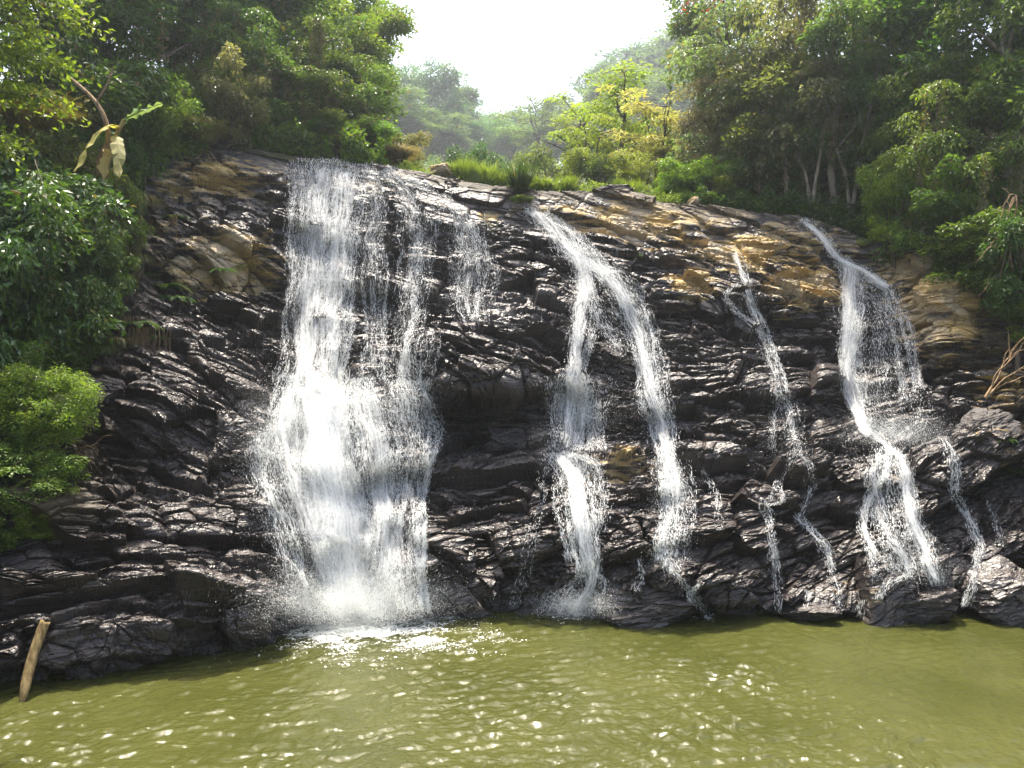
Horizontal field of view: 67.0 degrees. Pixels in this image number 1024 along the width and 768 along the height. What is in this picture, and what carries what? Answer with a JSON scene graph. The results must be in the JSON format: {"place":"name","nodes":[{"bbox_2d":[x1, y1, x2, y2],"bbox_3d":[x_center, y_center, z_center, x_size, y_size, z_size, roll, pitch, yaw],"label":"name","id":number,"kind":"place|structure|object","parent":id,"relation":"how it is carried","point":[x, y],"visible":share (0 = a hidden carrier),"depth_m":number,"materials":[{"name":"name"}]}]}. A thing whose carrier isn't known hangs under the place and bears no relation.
{"place":"outdoors","nodes":[
{"label":"outdoors","id":0,"kind":"place"},
{"bbox_2d":[0,0,116,171],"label":"tree","id":1,"kind":"object","parent":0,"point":[11,92],"visible":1,"depth_m":22.20,"materials":[{"name":"green plant"}]},
{"bbox_2d":[194,150,493,647],"bbox_3d":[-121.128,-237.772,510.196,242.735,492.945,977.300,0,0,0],"label":"waterfall","id":2,"kind":"structure","parent":0,"point":[333,502],"depth_m":30.11,"materials":[{"name":"liquid"}]},
{"bbox_2d":[0,0,994,167],"label":"sky","id":3,"kind":"structure","parent":0,"point":[512,50],"materials":[{"name":"white"}]},
{"bbox_2d":[0,140,1023,682],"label":"cliff","id":4,"kind":"structure","parent":0,"point":[134,564],"depth_m":32.54,"materials":[{"name":"stone"}]},
{"bbox_2d":[0,498,36,551],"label":"shrub","id":5,"kind":"object","parent":4,"relation":"on","point":[7,540],"visible":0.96,"depth_m":23.39,"materials":[{"name":"green plant"}]},
{"bbox_2d":[6,511,55,539],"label":"shrub","id":6,"kind":"object","parent":4,"relation":"on","point":[44,531],"visible":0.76,"depth_m":23.89,"materials":[{"name":"green plant"}]},
{"bbox_2d":[0,440,91,504],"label":"shrub","id":7,"kind":"object","parent":4,"relation":"on","point":[19,463],"visible":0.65,"depth_m":24.17,"materials":[{"name":"green plant"}]},
{"bbox_2d":[29,447,90,497],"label":"shrub","id":8,"kind":"object","parent":4,"relation":"on","point":[41,469],"visible":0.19,"depth_m":24.63,"materials":[{"name":"green plant"}]},
{"bbox_2d":[71,66,112,176],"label":"bare branch","id":9,"kind":"object","parent":4,"relation":"on","point":[106,145],"visible":0.91,"depth_m":32.00,"materials":[{"name":"brown wood"}]},
{"bbox_2d":[79,375,125,410],"bbox_3d":[-15.566,0.444,29.296,1.869,1.615,2.230,0,0,6],"label":"boulder","id":10,"kind":"object","parent":4,"relation":"on","point":[112,389],"visible":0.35,"depth_m":28.96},
{"bbox_2d":[73,102,162,217],"bbox_3d":[-16.392,-9.498,32.025,3.384,5.279,2.764,0,0,0],"label":"banana plant","id":11,"kind":"object","parent":4,"relation":"on","point":[116,149],"visible":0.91,"depth_m":31.71,"materials":[{"name":"yellow plant"}]},
{"bbox_2d":[416,193,501,385],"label":"waterfall","id":12,"kind":"structure","parent":4,"relation":"on","point":[461,262],"depth_m":38.81,"materials":[{"name":"liquid"}]},
{"bbox_2d":[500,158,547,193],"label":"spiky shrub","id":13,"kind":"object","parent":4,"relation":"on","point":[519,179],"visible":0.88,"depth_m":42.70,"materials":[{"name":"green plant"}]},
{"bbox_2d":[631,250,841,613],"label":"waterfall","id":14,"kind":"structure","parent":4,"relation":"on","point":[792,433],"depth_m":31.40,"materials":[{"name":"liquid"}]},
{"bbox_2d":[800,219,974,619],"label":"waterfall","id":15,"kind":"structure","parent":4,"relation":"on","point":[848,292],"depth_m":33.86,"materials":[{"name":"liquid"}]},
{"bbox_2d":[912,275,980,323],"bbox_3d":[21.100,-3.897,37.505,3.175,3.127,2.997,13,-4,-20],"label":"boulder","id":16,"kind":"object","parent":4,"relation":"on","point":[935,301],"visible":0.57,"depth_m":36.67,"materials":[{"name":"stone"}]},
{"bbox_2d":[938,437,1004,607],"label":"waterfall","id":17,"kind":"structure","parent":4,"relation":"on","point":[975,556],"depth_m":30.41,"materials":[{"name":"liquid"}]},
{"bbox_2d":[953,408,1021,447],"bbox_3d":[19.934,1.922,32.797,2.427,1.814,2.689,0,0,-30],"label":"boulder","id":18,"kind":"object","parent":4,"relation":"on","point":[999,419],"visible":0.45,"depth_m":32.42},
{"bbox_2d":[966,210,1023,371],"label":"shrub","id":19,"kind":"object","parent":4,"relation":"on","point":[1008,231],"visible":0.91,"depth_m":34.16,"materials":[{"name":"green plant"}]},
{"bbox_2d":[994,291,1023,342],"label":"bush","id":20,"kind":"object","parent":4,"relation":"on","point":[1015,321],"visible":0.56,"depth_m":34.04,"materials":[{"name":"green plant"}]},
{"bbox_2d":[0,608,1023,767],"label":"pool water","id":21,"kind":"structure","parent":0,"point":[766,689],"depth_m":21.23,"materials":[{"name":"liquid"}]},
{"bbox_2d":[19,619,49,702],"bbox_3d":[-13.447,7.741,21.734,0.316,2.028,1.173,0,0,6],"label":"log","id":22,"kind":"object","parent":21,"relation":"in","point":[33,655],"visible":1,"depth_m":21.66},
{"bbox_2d":[214,611,713,673],"bbox_3d":[0.922,8.680,26.352,25.946,0.224,7.840,0,0,0],"label":"foam","id":23,"kind":"object","parent":21,"relation":"on","point":[354,632],"visible":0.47,"depth_m":26.92,"materials":[{"name":"white"}]},
{"bbox_2d":[585,582,696,628],"bbox_3d":[4.815,8.098,28.659,3.916,2.592,2.646,-8,1,-8],"label":"boulder","id":24,"kind":"object","parent":21,"relation":"in","point":[661,608],"visible":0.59,"depth_m":27.73,"materials":[{"name":"stone"}]},
{"bbox_2d":[776,601,840,620],"bbox_3d":[10.978,8.418,28.777,2.231,0.728,1.726,0,0,16],"label":"boulder","id":25,"kind":"object","parent":21,"relation":"in","point":[799,612],"visible":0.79,"depth_m":28.24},
{"bbox_2d":[903,586,959,624],"bbox_3d":[15.032,8.192,28.699,2.813,1.280,2.247,-10,-2,10],"label":"boulder","id":26,"kind":"object","parent":21,"relation":"in","point":[931,605],"visible":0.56,"depth_m":27.88,"materials":[{"name":"stone"}]},
{"bbox_2d":[954,555,1023,625],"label":"boulder","id":27,"kind":"object","parent":21,"relation":"in","point":[998,595],"visible":0.87,"depth_m":28.24,"materials":[{"name":"stone"}]},
{"bbox_2d":[1,60,1023,418],"bbox_3d":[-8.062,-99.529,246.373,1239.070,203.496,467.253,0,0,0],"label":"hillside","id":28,"kind":"structure","parent":0,"point":[333,162],"depth_m":41.54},
{"bbox_2d":[0,340,53,440],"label":"bush","id":29,"kind":"object","parent":28,"relation":"on","point":[31,356],"visible":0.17,"depth_m":25.84,"materials":[{"name":"green plant"}]},
{"bbox_2d":[0,213,77,386],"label":"shrub","id":30,"kind":"object","parent":28,"relation":"on","point":[12,249],"visible":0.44,"depth_m":26.87,"materials":[{"name":"green plant"}]},
{"bbox_2d":[0,89,96,133],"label":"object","id":31,"kind":"object","parent":28,"relation":"on","point":[36,122],"depth_m":30.53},
{"bbox_2d":[0,362,104,452],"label":"bush","id":32,"kind":"object","parent":28,"relation":"on","point":[66,383],"visible":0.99,"depth_m":25.23,"materials":[{"name":"green plant"}]},
{"bbox_2d":[0,114,127,242],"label":"bush","id":33,"kind":"object","parent":28,"relation":"on","point":[87,166],"visible":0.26,"depth_m":31.92,"materials":[{"name":"green plant"}]},
{"bbox_2d":[0,149,138,361],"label":"shrub","id":34,"kind":"object","parent":28,"relation":"on","point":[35,185],"visible":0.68,"depth_m":28.54,"materials":[{"name":"green plant"}]},
{"bbox_2d":[0,0,144,218],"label":"tree","id":35,"kind":"object","parent":28,"relation":"on","point":[91,86],"visible":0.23,"depth_m":34.14,"materials":[{"name":"green plant"}]},
{"bbox_2d":[40,118,132,218],"bbox_3d":[-19.753,-8.232,35.559,4.212,8.296,3.813,0,0,-34],"label":"bush","id":36,"kind":"object","parent":28,"relation":"on","point":[74,131],"visible":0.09,"depth_m":34.82,"materials":[{"name":"green plant"}]},
{"bbox_2d":[0,0,182,214],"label":"tree","id":37,"kind":"object","parent":28,"relation":"on","point":[72,51],"visible":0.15,"depth_m":35.98,"materials":[{"name":"green plant"}]},
{"bbox_2d":[49,215,141,352],"bbox_3d":[-17.171,-3.419,30.652,4.117,7.580,3.673,0,0,-2],"label":"shrub","id":38,"kind":"object","parent":28,"relation":"on","point":[102,294],"visible":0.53,"depth_m":30.10,"materials":[{"name":"green plant"}]},
{"bbox_2d":[93,176,157,300],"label":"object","id":39,"kind":"object","parent":28,"relation":"on","point":[137,232],"visible":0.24,"depth_m":33.43,"materials":[{"name":"green plant"}]},
{"bbox_2d":[83,77,174,218],"bbox_3d":[-18.546,-9.169,37.483,3.818,10.578,4.218,0,0,12],"label":"bush","id":40,"kind":"object","parent":28,"relation":"on","point":[133,154],"visible":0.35,"depth_m":36.59,"materials":[{"name":"green plant"}]},
{"bbox_2d":[15,0,245,179],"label":"tree","id":41,"kind":"object","parent":28,"relation":"on","point":[108,6],"visible":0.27,"depth_m":37.41,"materials":[{"name":"green plant"}]},
{"bbox_2d":[84,51,220,164],"bbox_3d":[-17.993,-11.929,38.801,6.557,7.995,6.461,0,0,-40],"label":"bush","id":42,"kind":"object","parent":28,"relation":"on","point":[185,104],"visible":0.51,"depth_m":37.72,"materials":[{"name":"green plant"}]},
{"bbox_2d":[130,0,247,81],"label":"tree","id":43,"kind":"object","parent":28,"relation":"on","point":[177,56],"visible":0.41,"depth_m":42.09,"materials":[{"name":"green plant"}]},
{"bbox_2d":[0,96,387,409],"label":"undergrowth","id":44,"kind":"object","parent":28,"relation":"on","point":[351,154],"visible":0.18,"depth_m":41.54,"materials":[{"name":"green plant"}]},
{"bbox_2d":[174,113,243,144],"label":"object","id":45,"kind":"object","parent":28,"relation":"on","point":[220,132],"depth_m":39.01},
{"bbox_2d":[107,0,314,78],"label":"tree","id":46,"kind":"object","parent":28,"relation":"on","point":[244,2],"visible":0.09,"depth_m":44.27,"materials":[{"name":"green plant"}]},
{"bbox_2d":[171,50,265,135],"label":"bush","id":47,"kind":"object","parent":28,"relation":"on","point":[208,64],"visible":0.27,"depth_m":40.69,"materials":[{"name":"green plant"}]},
{"bbox_2d":[190,41,271,152],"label":"bush","id":48,"kind":"object","parent":28,"relation":"on","point":[225,88],"visible":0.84,"depth_m":40.08,"materials":[{"name":"green plant"}]},
{"bbox_2d":[184,0,299,124],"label":"tree","id":49,"kind":"object","parent":28,"relation":"on","point":[259,34],"visible":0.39,"depth_m":42.03,"materials":[{"name":"green plant"}]},
{"bbox_2d":[229,29,291,124],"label":"tree","id":50,"kind":"object","parent":28,"relation":"on","point":[241,43],"visible":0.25,"depth_m":42.22,"materials":[{"name":"green plant"}]},
{"bbox_2d":[250,52,327,126],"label":"tree","id":51,"kind":"object","parent":28,"relation":"on","point":[300,74],"visible":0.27,"depth_m":43.42,"materials":[{"name":"green plant"}]},
{"bbox_2d":[263,113,337,139],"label":"bush","id":52,"kind":"object","parent":28,"relation":"on","point":[312,126],"visible":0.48,"depth_m":42.82,"materials":[{"name":"green plant"}]},
{"bbox_2d":[231,0,375,102],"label":"tree","id":53,"kind":"object","parent":28,"relation":"on","point":[275,9],"visible":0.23,"depth_m":47.82,"materials":[{"name":"green plant"}]},
{"bbox_2d":[270,13,383,132],"bbox_3d":[-11.691,-17.079,45.889,6.492,9.409,6.880,0,0,23],"label":"tree","id":54,"kind":"object","parent":28,"relation":"on","point":[319,31],"visible":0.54,"depth_m":44.75,"materials":[{"name":"green plant"}]},
{"bbox_2d":[247,0,406,123],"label":"tree","id":55,"kind":"object","parent":28,"relation":"on","point":[362,7],"visible":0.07,"depth_m":63.44,"materials":[{"name":"green plant"}]},
{"bbox_2d":[300,106,381,154],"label":"bush","id":56,"kind":"object","parent":28,"relation":"on","point":[336,141],"visible":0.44,"depth_m":43.49,"materials":[{"name":"green plant"}]},
{"bbox_2d":[310,54,410,162],"bbox_3d":[-9.559,-16.293,47.732,6.433,8.234,6.857,0,0,7],"label":"tree","id":57,"kind":"object","parent":28,"relation":"on","point":[361,96],"visible":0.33,"depth_m":47.33,"materials":[{"name":"green plant"}]},
{"bbox_2d":[310,0,418,117],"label":"tree","id":58,"kind":"object","parent":28,"relation":"on","point":[392,23],"visible":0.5,"depth_m":53.46,"materials":[{"name":"green plant"}]},
{"bbox_2d":[331,115,402,164],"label":"bush","id":59,"kind":"object","parent":28,"relation":"on","point":[382,128],"visible":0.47,"depth_m":44.09,"materials":[{"name":"green plant"}]},
{"bbox_2d":[372,141,425,161],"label":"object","id":60,"kind":"object","parent":28,"relation":"on","point":[396,153],"depth_m":44.15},
{"bbox_2d":[384,130,431,168],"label":"bush","id":61,"kind":"object","parent":28,"relation":"on","point":[414,140],"visible":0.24,"depth_m":49.18,"materials":[{"name":"green plant"}]},
{"bbox_2d":[380,84,439,145],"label":"tree","id":62,"kind":"object","parent":28,"relation":"on","point":[412,121],"visible":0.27,"depth_m":228.60,"materials":[{"name":"green plant"}]},
{"bbox_2d":[390,55,473,161],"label":"tree","id":63,"kind":"object","parent":28,"relation":"on","point":[450,81],"visible":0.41,"depth_m":268.23,"materials":[{"name":"green plant"}]},
{"bbox_2d":[409,107,477,163],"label":"tree","id":64,"kind":"object","parent":28,"relation":"on","point":[450,132],"visible":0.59,"depth_m":245.50,"materials":[{"name":"green plant"}]},
{"bbox_2d":[422,82,487,162],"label":"tree","id":65,"kind":"object","parent":28,"relation":"on","point":[470,94],"visible":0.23,"depth_m":286.49,"materials":[{"name":"green plant"}]},
{"bbox_2d":[444,119,507,162],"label":"tree","id":66,"kind":"object","parent":28,"relation":"on","point":[478,129],"visible":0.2,"depth_m":278.58,"materials":[{"name":"green plant"}]},
{"bbox_2d":[446,138,510,173],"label":"bush","id":67,"kind":"object","parent":28,"relation":"on","point":[479,152],"visible":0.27,"depth_m":61.34,"materials":[{"name":"green plant"}]},
{"bbox_2d":[480,112,541,164],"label":"tree","id":68,"kind":"object","parent":28,"relation":"on","point":[513,146],"visible":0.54,"depth_m":281.98,"materials":[{"name":"green plant"}]},
{"bbox_2d":[494,95,583,157],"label":"tree","id":69,"kind":"object","parent":28,"relation":"on","point":[540,132],"visible":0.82,"depth_m":242.22,"materials":[{"name":"green plant"}]},
{"bbox_2d":[511,134,584,187],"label":"bush","id":70,"kind":"object","parent":28,"relation":"on","point":[533,158],"visible":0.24,"depth_m":65.39,"materials":[{"name":"green plant"}]},
{"bbox_2d":[392,158,760,212],"bbox_3d":[4.368,-11.575,46.654,23.565,3.614,6.360,0,0,-4],"label":"ground cover","id":71,"kind":"object","parent":28,"relation":"on","point":[661,198],"visible":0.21,"depth_m":44.04,"materials":[{"name":"green plant"}]},
{"bbox_2d":[454,154,502,183],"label":"grass tuft","id":72,"kind":"object","parent":71,"relation":"on","point":[471,171],"visible":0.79,"depth_m":43.69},
{"bbox_2d":[548,113,641,184],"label":"tree","id":73,"kind":"object","parent":28,"relation":"on","point":[576,159],"visible":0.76,"depth_m":59.50,"materials":[{"name":"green plant"}]},
{"bbox_2d":[578,144,637,188],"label":"bush","id":74,"kind":"object","parent":28,"relation":"on","point":[612,175],"visible":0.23,"depth_m":57.31,"materials":[{"name":"green plant"}]},
{"bbox_2d":[537,59,681,190],"bbox_3d":[8.826,-17.315,65.433,13.624,15.810,11.676,0,0,-43],"label":"tree","id":75,"kind":"object","parent":28,"relation":"on","point":[621,84],"visible":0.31,"depth_m":63.33,"materials":[{"name":"green plant"}]},
{"bbox_2d":[574,79,648,152],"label":"tree","id":76,"kind":"object","parent":28,"relation":"on","point":[591,90],"visible":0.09,"depth_m":298.99,"materials":[{"name":"green plant"}]},
{"bbox_2d":[576,37,658,147],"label":"tree","id":77,"kind":"object","parent":28,"relation":"on","point":[610,54],"visible":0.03,"depth_m":367.96,"materials":[{"name":"green plant"}]},
{"bbox_2d":[612,150,669,192],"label":"bush","id":78,"kind":"object","parent":28,"relation":"on","point":[632,172],"visible":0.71,"depth_m":49.54,"materials":[{"name":"green plant"}]},
{"bbox_2d":[605,65,682,145],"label":"tree","id":79,"kind":"object","parent":28,"relation":"on","point":[655,98],"visible":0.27,"depth_m":289.73,"materials":[{"name":"green plant"}]},
{"bbox_2d":[595,82,704,200],"bbox_3d":[10.387,-15.431,55.873,8.680,11.804,6.320,0,0,7],"label":"tree","id":80,"kind":"object","parent":28,"relation":"on","point":[650,140],"visible":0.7,"depth_m":55.73,"materials":[{"name":"yellow plant"}]},
{"bbox_2d":[644,53,696,133],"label":"tree","id":81,"kind":"object","parent":28,"relation":"on","point":[676,102],"visible":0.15,"depth_m":306.08,"materials":[{"name":"green plant"}]},
{"bbox_2d":[628,20,726,137],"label":"tree","id":82,"kind":"object","parent":28,"relation":"on","point":[657,50],"visible":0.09,"depth_m":337.85,"materials":[{"name":"green plant"}]},
{"bbox_2d":[657,154,748,203],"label":"bush","id":83,"kind":"object","parent":28,"relation":"on","point":[689,181],"visible":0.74,"depth_m":46.33,"materials":[{"name":"green plant"}]},
{"bbox_2d":[639,0,786,196],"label":"tree","id":84,"kind":"object","parent":28,"relation":"on","point":[683,20],"visible":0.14,"depth_m":54.70,"materials":[{"name":"green plant"}]},
{"bbox_2d":[671,77,756,193],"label":"tree","id":85,"kind":"object","parent":28,"relation":"on","point":[689,124],"visible":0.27,"depth_m":48.27,"materials":[{"name":"green plant"}]},
{"bbox_2d":[690,174,746,200],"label":"shrub","id":86,"kind":"object","parent":28,"relation":"on","point":[718,183],"visible":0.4,"depth_m":45.58,"materials":[{"name":"green plant"}]},
{"bbox_2d":[658,0,813,197],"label":"tree","id":87,"kind":"object","parent":28,"relation":"on","point":[700,48],"visible":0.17,"depth_m":48.11,"materials":[{"name":"green plant"}]},
{"bbox_2d":[718,147,780,200],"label":"bush","id":88,"kind":"object","parent":28,"relation":"on","point":[735,164],"visible":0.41,"depth_m":45.67,"materials":[{"name":"green plant"}]},
{"bbox_2d":[709,31,803,117],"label":"tree","id":89,"kind":"object","parent":28,"relation":"on","point":[755,60],"visible":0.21,"depth_m":46.92,"materials":[{"name":"green plant"}]},
{"bbox_2d":[707,50,841,213],"bbox_3d":[15.531,-13.859,46.764,7.477,11.755,6.500,0,0,-10],"label":"tree","id":90,"kind":"object","parent":28,"relation":"on","point":[752,124],"visible":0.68,"depth_m":45.26,"materials":[{"name":"green plant"}]},
{"bbox_2d":[749,158,816,206],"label":"bush","id":91,"kind":"object","parent":28,"relation":"on","point":[768,168],"visible":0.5,"depth_m":45.39,"materials":[{"name":"green plant"}]},
{"bbox_2d":[746,68,821,207],"bbox_3d":[16.109,-13.342,45.659,4.417,10.689,3.216,0,0,-5],"label":"tree","id":92,"kind":"object","parent":28,"relation":"on","point":[771,110],"visible":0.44,"depth_m":45.28,"materials":[{"name":"green plant"}]},
{"bbox_2d":[706,0,903,202],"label":"tree","id":93,"kind":"object","parent":28,"relation":"on","point":[784,42],"visible":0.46,"depth_m":45.55,"materials":[{"name":"green plant"}]},
{"bbox_2d":[778,55,845,206],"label":"tree","id":94,"kind":"object","parent":28,"relation":"on","point":[823,63],"visible":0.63,"depth_m":44.27,"materials":[{"name":"green plant"}]},
{"bbox_2d":[761,0,895,213],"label":"tree","id":95,"kind":"object","parent":28,"relation":"on","point":[825,44],"visible":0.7,"depth_m":43.61,"materials":[{"name":"green plant"}]},
{"bbox_2d":[816,46,892,219],"bbox_3d":[19.583,-13.141,44.733,4.094,12.573,4.160,0,0,-2],"label":"tree","id":96,"kind":"object","parent":28,"relation":"on","point":[877,66],"visible":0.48,"depth_m":43.94,"materials":[{"name":"green plant"}]},
{"bbox_2d":[824,148,887,215],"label":"bush","id":97,"kind":"object","parent":28,"relation":"on","point":[842,187],"visible":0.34,"depth_m":44.75,"materials":[{"name":"green plant"}]},
{"bbox_2d":[696,149,1023,266],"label":"undergrowth","id":98,"kind":"object","parent":28,"relation":"on","point":[819,211],"visible":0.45,"depth_m":44.00,"materials":[{"name":"green plant"}]},
{"bbox_2d":[854,159,938,295],"bbox_3d":[19.843,-8.195,40.125,3.495,7.456,4.224,0,0,-30],"label":"bush","id":99,"kind":"object","parent":28,"relation":"on","point":[876,199],"visible":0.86,"depth_m":40.06,"materials":[{"name":"green plant"}]},
{"bbox_2d":[840,0,961,189],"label":"tree","id":100,"kind":"object","parent":28,"relation":"on","point":[885,45],"visible":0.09,"depth_m":44.95,"materials":[{"name":"green plant"}]},
{"bbox_2d":[857,72,1001,245],"bbox_3d":[21.671,-10.509,40.466,5.854,12.484,6.261,0,0,12],"label":"tree","id":101,"kind":"object","parent":28,"relation":"on","point":[888,156],"visible":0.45,"depth_m":39.32,"materials":[{"name":"green plant"}]},
{"bbox_2d":[868,153,995,266],"bbox_3d":[21.346,-7.260,39.101,4.825,7.546,5.330,0,0,-6],"label":"bush","id":102,"kind":"object","parent":28,"relation":"on","point":[936,199],"visible":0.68,"depth_m":37.96,"materials":[{"name":"green plant"}]},
{"bbox_2d":[844,0,1023,192],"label":"tree","id":103,"kind":"object","parent":28,"relation":"on","point":[910,7],"visible":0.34,"depth_m":42.47,"materials":[{"name":"green plant"}]},
{"bbox_2d":[906,50,982,168],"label":"tree","id":104,"kind":"object","parent":28,"relation":"on","point":[965,64],"visible":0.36,"depth_m":40.18,"materials":[{"name":"green plant"}]},
{"bbox_2d":[905,80,1023,270],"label":"tree","id":105,"kind":"object","parent":28,"relation":"on","point":[1007,146],"visible":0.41,"depth_m":37.81,"materials":[{"name":"green plant"}]},
{"bbox_2d":[909,205,1023,319],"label":"shrub","id":106,"kind":"object","parent":28,"relation":"on","point":[973,242],"visible":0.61,"depth_m":36.14,"materials":[{"name":"green plant"}]},
{"bbox_2d":[923,0,1023,208],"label":"tree","id":107,"kind":"object","parent":28,"relation":"on","point":[1007,55],"visible":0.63,"depth_m":39.27,"materials":[{"name":"green plant"}]},
{"bbox_2d":[509,202,721,621],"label":"waterfall","id":108,"kind":"structure","parent":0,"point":[577,512],"depth_m":33.49,"materials":[{"name":"liquid"}]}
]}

